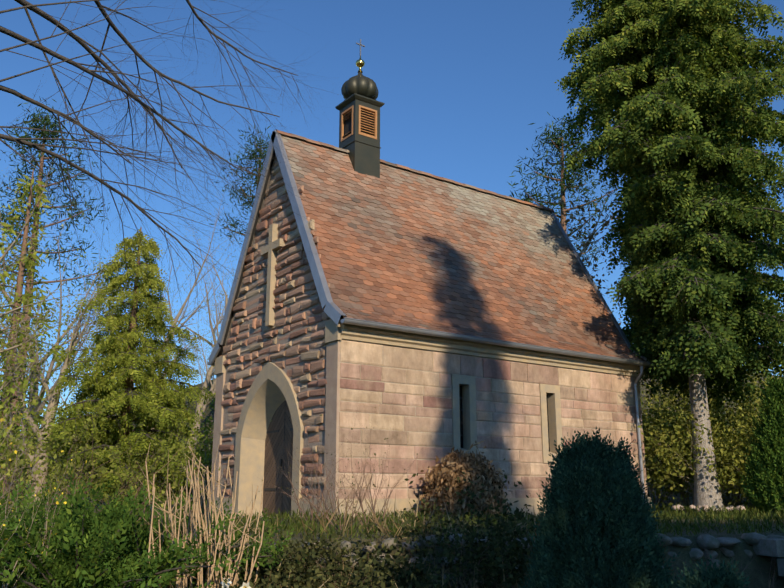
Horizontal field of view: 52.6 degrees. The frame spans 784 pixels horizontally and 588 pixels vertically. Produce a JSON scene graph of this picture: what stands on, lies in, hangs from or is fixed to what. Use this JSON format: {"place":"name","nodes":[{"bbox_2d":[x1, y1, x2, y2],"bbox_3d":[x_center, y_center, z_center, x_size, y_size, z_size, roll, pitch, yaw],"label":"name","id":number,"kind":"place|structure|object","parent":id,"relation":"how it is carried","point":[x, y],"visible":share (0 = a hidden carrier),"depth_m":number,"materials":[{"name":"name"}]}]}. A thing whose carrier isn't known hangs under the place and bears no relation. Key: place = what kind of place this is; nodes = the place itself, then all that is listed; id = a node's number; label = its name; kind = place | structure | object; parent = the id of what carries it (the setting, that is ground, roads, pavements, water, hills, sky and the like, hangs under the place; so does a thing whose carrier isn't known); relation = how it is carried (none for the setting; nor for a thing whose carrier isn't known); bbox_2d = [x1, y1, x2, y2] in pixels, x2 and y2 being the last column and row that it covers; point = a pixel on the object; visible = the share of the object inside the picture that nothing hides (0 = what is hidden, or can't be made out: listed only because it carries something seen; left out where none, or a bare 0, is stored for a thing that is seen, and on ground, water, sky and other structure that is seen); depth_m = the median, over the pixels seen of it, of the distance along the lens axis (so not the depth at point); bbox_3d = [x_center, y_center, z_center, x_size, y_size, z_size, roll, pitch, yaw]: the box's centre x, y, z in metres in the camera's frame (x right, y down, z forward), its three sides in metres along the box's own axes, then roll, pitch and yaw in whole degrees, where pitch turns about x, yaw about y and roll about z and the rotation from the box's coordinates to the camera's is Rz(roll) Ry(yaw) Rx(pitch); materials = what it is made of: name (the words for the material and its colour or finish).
{"place":"outdoors","nodes":[
{"label":"outdoors","id":0,"kind":"place"},
{"bbox_2d":[185,430,213,469],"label":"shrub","id":1,"kind":"object","parent":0,"point":[203,442],"depth_m":29.10,"materials":[{"name":"green plant"}]},
{"bbox_2d":[226,145,265,235],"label":"pine trunk","id":2,"kind":"object","parent":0,"point":[256,186],"visible":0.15,"depth_m":52.35,"materials":[{"name":"plant"}]},
{"bbox_2d":[0,373,783,587],"bbox_3d":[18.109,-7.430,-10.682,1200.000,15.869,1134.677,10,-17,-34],"label":"terrain","id":3,"kind":"structure","parent":0,"point":[752,569],"depth_m":9.17,"materials":[{"name":"green plant"}]},
{"bbox_2d":[0,329,59,466],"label":"shrub","id":4,"kind":"object","parent":3,"relation":"on","point":[12,390],"depth_m":12.46,"materials":[{"name":"green plant"}]},
{"bbox_2d":[0,169,64,504],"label":"ivy","id":5,"kind":"object","parent":3,"relation":"on","point":[28,263],"depth_m":28.15,"materials":[{"name":"green plant"}]},
{"bbox_2d":[0,396,66,501],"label":"shrub","id":6,"kind":"object","parent":3,"relation":"on","point":[42,440],"depth_m":18.45,"materials":[{"name":"green plant"}]},
{"bbox_2d":[0,353,73,502],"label":"shrub","id":7,"kind":"object","parent":3,"relation":"on","point":[20,427],"depth_m":15.73,"materials":[{"name":"green plant"}]},
{"bbox_2d":[0,158,79,366],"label":"tree","id":8,"kind":"object","parent":3,"relation":"on","point":[14,290],"depth_m":33.17,"materials":[{"name":"green plant"}]},
{"bbox_2d":[0,381,92,587],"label":"forsythia bush","id":9,"kind":"object","parent":3,"relation":"on","point":[47,545],"depth_m":6.42,"materials":[{"name":"green plant"}]},
{"bbox_2d":[0,413,86,569],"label":"flowers","id":10,"kind":"object","parent":9,"relation":"on","point":[15,452],"visible":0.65,"depth_m":6.08,"materials":[{"name":"yellow plant"}]},
{"bbox_2d":[0,119,97,467],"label":"tall pine wood","id":11,"kind":"object","parent":3,"relation":"on","point":[42,158],"visible":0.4,"depth_m":41.99,"materials":[{"name":"plant"}]},
{"bbox_2d":[0,243,124,505],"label":"tree","id":12,"kind":"object","parent":3,"relation":"on","point":[51,397],"depth_m":24.54,"materials":[{"name":"plant"}]},
{"bbox_2d":[0,185,127,502],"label":"tree","id":13,"kind":"object","parent":3,"relation":"on","point":[41,404],"depth_m":36.48,"materials":[{"name":"plant"}]},
{"bbox_2d":[0,94,130,296],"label":"tall pine needles","id":14,"kind":"object","parent":3,"relation":"on","point":[47,123],"visible":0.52,"depth_m":42.80,"materials":[{"name":"green plant"}]},
{"bbox_2d":[0,121,133,454],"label":"tree","id":15,"kind":"object","parent":3,"relation":"on","point":[11,246],"depth_m":21.75,"materials":[{"name":"green plant"}]},
{"bbox_2d":[26,391,131,507],"bbox_3d":[-10.621,5.043,27.306,4.267,4.511,5.409,10,-17,-34],"label":"shrub","id":16,"kind":"object","parent":3,"relation":"on","point":[69,415],"depth_m":26.56,"materials":[{"name":"green plant"}]},
{"bbox_2d":[0,475,168,587],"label":"shrub","id":17,"kind":"object","parent":3,"relation":"on","point":[31,511],"depth_m":7.15,"materials":[{"name":"green plant"}]},
{"bbox_2d":[0,227,215,509],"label":"conifer tree","id":18,"kind":"object","parent":3,"relation":"on","point":[116,403],"depth_m":25.19,"materials":[{"name":"green plant"}]},
{"bbox_2d":[0,383,219,529],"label":"hedge bush","id":19,"kind":"object","parent":3,"relation":"on","point":[38,471],"depth_m":9.54,"materials":[{"name":"green plant"}]},
{"bbox_2d":[40,296,198,472],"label":"tree","id":20,"kind":"object","parent":3,"relation":"on","point":[82,372],"depth_m":45.93,"materials":[{"name":"plant"}]},
{"bbox_2d":[0,456,248,587],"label":"shrub","id":21,"kind":"object","parent":3,"relation":"on","point":[65,575],"depth_m":6.14,"materials":[{"name":"green plant"}]},
{"bbox_2d":[51,234,206,496],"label":"tree","id":22,"kind":"object","parent":3,"relation":"on","point":[120,326],"depth_m":47.57,"materials":[{"name":"plant"}]},
{"bbox_2d":[2,483,307,587],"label":"shrub","id":23,"kind":"object","parent":3,"relation":"on","point":[165,545],"depth_m":7.03,"materials":[{"name":"green plant"}]},
{"bbox_2d":[81,194,240,501],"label":"tree","id":24,"kind":"object","parent":3,"relation":"on","point":[180,311],"depth_m":40.17,"materials":[{"name":"brown wood"}]},
{"bbox_2d":[132,393,212,477],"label":"shrub","id":25,"kind":"object","parent":3,"relation":"on","point":[187,434],"depth_m":31.77,"materials":[{"name":"green plant"}]},
{"bbox_2d":[137,394,212,507],"bbox_3d":[-6.244,5.082,26.222,4.904,3.858,5.082,10,-17,-34],"label":"shrub","id":26,"kind":"object","parent":3,"relation":"on","point":[207,436],"depth_m":25.41,"materials":[{"name":"green plant"}]},
{"bbox_2d":[153,378,214,509],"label":"shrub","id":27,"kind":"object","parent":3,"relation":"on","point":[201,454],"depth_m":20.81,"materials":[{"name":"green plant"}]},
{"bbox_2d":[0,0,374,354],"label":"bare tree branches","id":28,"kind":"object","parent":3,"relation":"on","point":[26,5],"visible":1,"depth_m":6.83,"materials":[{"name":"brown plant"}]},
{"bbox_2d":[163,228,235,346],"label":"tree","id":29,"kind":"object","parent":3,"relation":"on","point":[208,309],"depth_m":46.18,"materials":[{"name":"plant"}]},
{"bbox_2d":[177,239,240,490],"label":"tree","id":30,"kind":"object","parent":3,"relation":"on","point":[208,376],"depth_m":40.17,"materials":[{"name":"plant"}]},
{"bbox_2d":[137,435,283,587],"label":"dry stalks","id":31,"kind":"object","parent":3,"relation":"on","point":[197,510],"visible":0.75,"depth_m":6.84,"materials":[{"name":"beige plant"}]},
{"bbox_2d":[211,125,271,244],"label":"pine needles","id":32,"kind":"object","parent":3,"relation":"on","point":[254,154],"visible":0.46,"depth_m":51.99,"materials":[{"name":"green plant"}]},
{"bbox_2d":[219,156,339,516],"bbox_3d":[-2.538,0.676,16.909,0.001,8.670,5.440,10,-17,-34],"label":"mortar","id":33,"kind":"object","parent":3,"relation":"on","point":[321,434],"visible":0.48,"depth_m":17.01,"materials":[{"name":"brown concrete"}]},
{"bbox_2d":[210,340,339,510],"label":"corner pilasters","id":34,"kind":"object","parent":33,"relation":"attached to","point":[332,399],"visible":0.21,"depth_m":14.52,"materials":[{"name":"beige stone"}]},
{"bbox_2d":[219,153,331,498],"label":"chapel gable rubble stones","id":35,"kind":"object","parent":33,"relation":"attached to","point":[286,225],"visible":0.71,"depth_m":16.72,"materials":[{"name":"brown stone"}]},
{"bbox_2d":[262,400,292,516],"bbox_3d":[-2.246,3.390,16.449,0.001,2.380,1.740,10,-17,-34],"label":"door","id":36,"kind":"structure","parent":33,"relation":"in","point":[273,502],"depth_m":16.62,"materials":[{"name":"brown wood"}]},
{"bbox_2d":[264,397,549,512],"bbox_3d":[-0.137,3.640,17.948,5.255,2.620,5.100,10,-17,-34],"label":"ironwork","id":37,"kind":"object","parent":36,"relation":"attached to","point":[280,464],"visible":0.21,"depth_m":16.52,"materials":[{"name":"black metal"}]},
{"bbox_2d":[214,150,626,361],"bbox_3d":[0.966,-0.668,19.839,8.810,4.824,5.943,10,-17,-34],"label":"chapel roof underlay","id":38,"kind":"object","parent":33,"relation":"on","point":[243,268],"depth_m":18.43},
{"bbox_2d":[219,133,645,361],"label":"chapel roof tiles","id":39,"kind":"object","parent":38,"relation":"on","point":[522,266],"visible":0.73,"depth_m":18.24,"materials":[{"name":"red tile"}]},
{"bbox_2d":[335,93,384,177],"bbox_3d":[-0.792,-3.494,19.241,0.880,2.610,0.880,10,-17,-34],"label":"bell turret","id":40,"kind":"object","parent":39,"relation":"on","point":[364,154],"visible":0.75,"depth_m":18.97,"materials":[{"name":"grey metal"}]},
{"bbox_2d":[341,105,376,141],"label":"frames","id":41,"kind":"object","parent":40,"relation":"attached to","point":[361,107],"visible":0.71,"depth_m":19.15,"materials":[{"name":"wood"}]},
{"bbox_2d":[344,109,373,137],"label":"louvers","id":42,"kind":"object","parent":40,"relation":"in","point":[347,125],"visible":0.1,"depth_m":19.21,"materials":[{"name":"brown wood"}]},
{"bbox_2d":[341,71,378,99],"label":"onion dome","id":43,"kind":"structure","parent":40,"relation":"on","point":[360,83],"depth_m":19.29,"materials":[{"name":"black metal"}]},
{"bbox_2d":[356,56,364,72],"bbox_3d":[-0.792,-5.750,19.804,0.235,0.480,0.235,10,-17,-34],"label":"finial","id":44,"kind":"object","parent":43,"relation":"on","point":[360,63],"visible":1,"depth_m":19.73,"materials":[{"name":"gold metal"}]},
{"bbox_2d":[356,39,364,55],"bbox_3d":[-0.792,-6.186,19.913,0.260,0.460,0.028,10,-17,-34],"label":"cross","id":45,"kind":"object","parent":44,"relation":"on","point":[360,44],"visible":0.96,"depth_m":19.89,"materials":[{"name":"grey metal"}]},
{"bbox_2d":[261,389,429,531],"bbox_3d":[-0.637,2.205,11.002,2.693,2.068,2.900,10,-17,-34],"label":"twiggy shrub","id":46,"kind":"object","parent":3,"relation":"on","point":[359,498],"depth_m":10.77,"materials":[{"name":"brown plant"}]},
{"bbox_2d":[210,449,541,587],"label":"dark shrub","id":47,"kind":"object","parent":3,"relation":"on","point":[492,560],"depth_m":7.19,"materials":[{"name":"green plant"}]},
{"bbox_2d":[207,130,654,500],"bbox_3d":[0.966,1.021,19.418,8.960,8.414,6.227,10,-17,-34],"label":"chapel zincwork","id":48,"kind":"object","parent":3,"relation":"on","point":[333,311],"visible":0.58,"depth_m":17.25,"materials":[{"name":"grey metal"}]},
{"bbox_2d":[136,497,783,541],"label":"terrace grass","id":49,"kind":"structure","parent":3,"relation":"on","point":[734,516],"depth_m":11.36,"materials":[{"name":"green plant"}]},
{"bbox_2d":[140,532,783,579],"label":"stone retaining wall","id":50,"kind":"structure","parent":3,"relation":"on","point":[753,538],"depth_m":9.01,"materials":[{"name":"grey stone"}]},
{"bbox_2d":[418,440,510,518],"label":"bush","id":51,"kind":"object","parent":3,"relation":"on","point":[447,472],"depth_m":14.26,"materials":[{"name":"brown plant"}]},
{"bbox_2d":[159,494,771,587],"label":"dry grass","id":52,"kind":"structure","parent":3,"relation":"on","point":[388,530],"depth_m":8.55,"materials":[{"name":"green plant"}]},
{"bbox_2d":[337,339,645,514],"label":"chapel wall","id":53,"kind":"structure","parent":3,"relation":"on","point":[407,488],"depth_m":15.59,"materials":[{"name":"beige stone"}]},
{"bbox_2d":[211,224,651,519],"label":"stone trim","id":54,"kind":"structure","parent":53,"relation":"attached to","point":[271,385],"depth_m":16.86,"materials":[{"name":"beige stone"}]},
{"bbox_2d":[338,340,646,498],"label":"chapel wall blocks","id":55,"kind":"structure","parent":53,"relation":"attached to","point":[368,354],"depth_m":15.80,"materials":[{"name":"beige stone"}]},
{"bbox_2d":[459,386,549,451],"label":"window","id":56,"kind":"structure","parent":53,"relation":"in","point":[461,419],"depth_m":16.21,"materials":[{"name":"black glass"}]},
{"bbox_2d":[508,112,622,273],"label":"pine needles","id":57,"kind":"object","parent":3,"relation":"on","point":[559,143],"visible":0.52,"depth_m":43.16,"materials":[{"name":"green plant"}]},
{"bbox_2d":[518,426,679,587],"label":"juniper shrub","id":58,"kind":"object","parent":3,"relation":"on","point":[597,529],"visible":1,"depth_m":5.58,"materials":[{"name":"green plant"}]},
{"bbox_2d":[640,392,692,508],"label":"shrub","id":59,"kind":"object","parent":3,"relation":"on","point":[649,485],"depth_m":22.73,"materials":[{"name":"green plant"}]},
{"bbox_2d":[554,0,783,511],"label":"thuja tree","id":60,"kind":"object","parent":3,"relation":"on","point":[714,158],"depth_m":19.43,"materials":[{"name":"green plant"}]},
{"bbox_2d":[640,377,745,489],"bbox_3d":[9.079,3.553,26.357,5.577,5.758,5.509,10,-17,-34],"label":"shrub","id":61,"kind":"object","parent":3,"relation":"on","point":[646,411],"depth_m":25.75,"materials":[{"name":"green plant"}]},
{"bbox_2d":[637,375,755,507],"bbox_3d":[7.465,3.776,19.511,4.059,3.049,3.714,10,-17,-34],"label":"hedge","id":62,"kind":"object","parent":3,"relation":"on","point":[680,443],"depth_m":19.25,"materials":[{"name":"green plant"}]},
{"bbox_2d":[645,380,762,505],"bbox_3d":[9.405,4.310,22.627,6.246,3.551,4.840,10,-17,-34],"label":"shrub","id":63,"kind":"object","parent":3,"relation":"on","point":[738,416],"depth_m":21.81,"materials":[{"name":"green plant"}]},
{"bbox_2d":[671,504,744,511],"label":"loose rocks","id":64,"kind":"object","parent":3,"relation":"on","point":[706,506],"visible":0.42,"depth_m":18.30,"materials":[{"name":"grey stone"}]},
{"bbox_2d":[641,358,777,438],"bbox_3d":[11.168,3.467,26.004,6.308,6.847,6.613,10,-17,-34],"label":"shrub","id":65,"kind":"object","parent":3,"relation":"on","point":[708,397],"depth_m":26.41,"materials":[{"name":"green plant"}]},
{"bbox_2d":[671,554,755,587],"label":"bush","id":66,"kind":"object","parent":3,"relation":"on","point":[715,577],"visible":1,"depth_m":4.89,"materials":[{"name":"green plant"}]},
{"bbox_2d":[665,469,779,587],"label":"shrub","id":67,"kind":"object","parent":3,"relation":"on","point":[729,549],"visible":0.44,"depth_m":5.70,"materials":[{"name":"green plant"}]},
{"bbox_2d":[682,395,763,508],"bbox_3d":[8.741,3.799,18.857,3.062,2.782,4.484,10,-17,-34],"label":"shrub","id":68,"kind":"object","parent":3,"relation":"on","point":[741,454],"depth_m":18.63,"materials":[{"name":"green plant"}]},
{"bbox_2d":[679,375,779,504],"bbox_3d":[10.312,3.864,20.509,5.140,3.827,5.015,10,-17,-34],"label":"shrub","id":69,"kind":"object","parent":3,"relation":"on","point":[737,418],"depth_m":20.68,"materials":[{"name":"green plant"}]},
{"bbox_2d":[712,370,783,455],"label":"shrub","id":70,"kind":"object","parent":3,"relation":"on","point":[743,406],"depth_m":20.67,"materials":[{"name":"green plant"}]},
{"bbox_2d":[714,346,783,414],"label":"shrub","id":71,"kind":"object","parent":3,"relation":"on","point":[756,378],"depth_m":24.95,"materials":[{"name":"green plant"}]},
{"bbox_2d":[738,373,783,513],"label":"conifer shrub","id":72,"kind":"object","parent":3,"relation":"on","point":[764,474],"visible":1,"depth_m":14.43,"materials":[{"name":"green plant"}]},
{"bbox_2d":[753,538,783,575],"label":"stone steps","id":73,"kind":"structure","parent":3,"relation":"on","point":[778,550],"depth_m":9.00,"materials":[{"name":"grey stone"}]},
{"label":"daffodil flower","id":74,"kind":"object","parent":3,"relation":"on","visible":0},
{"bbox_2d":[220,578,250,587],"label":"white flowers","id":75,"kind":"object","parent":74,"relation":"attached to","point":[230,582],"visible":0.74,"depth_m":6.11,"materials":[{"name":"white plant"}]},
{"bbox_2d":[0,0,783,430],"label":"sky","id":76,"kind":"structure","parent":0,"point":[461,84],"materials":[{"name":"blue"}]},
{"bbox_2d":[277,130,553,211],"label":"roof ridge","id":77,"kind":"structure","parent":0,"point":[398,165],"depth_m":20.18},
{"bbox_2d":[530,137,613,254],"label":"tree trunk","id":78,"kind":"object","parent":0,"point":[562,223],"visible":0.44,"depth_m":43.03,"materials":[{"name":"brown wood"}]},
{"bbox_2d":[524,149,652,393],"bbox_3d":[2.982,0.608,26.486,11.672,12.735,11.428,10,-17,-34],"label":"oak tree","id":79,"kind":"object","parent":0,"point":[585,237],"depth_m":24.97,"materials":[{"name":"green plant"}]}
]}

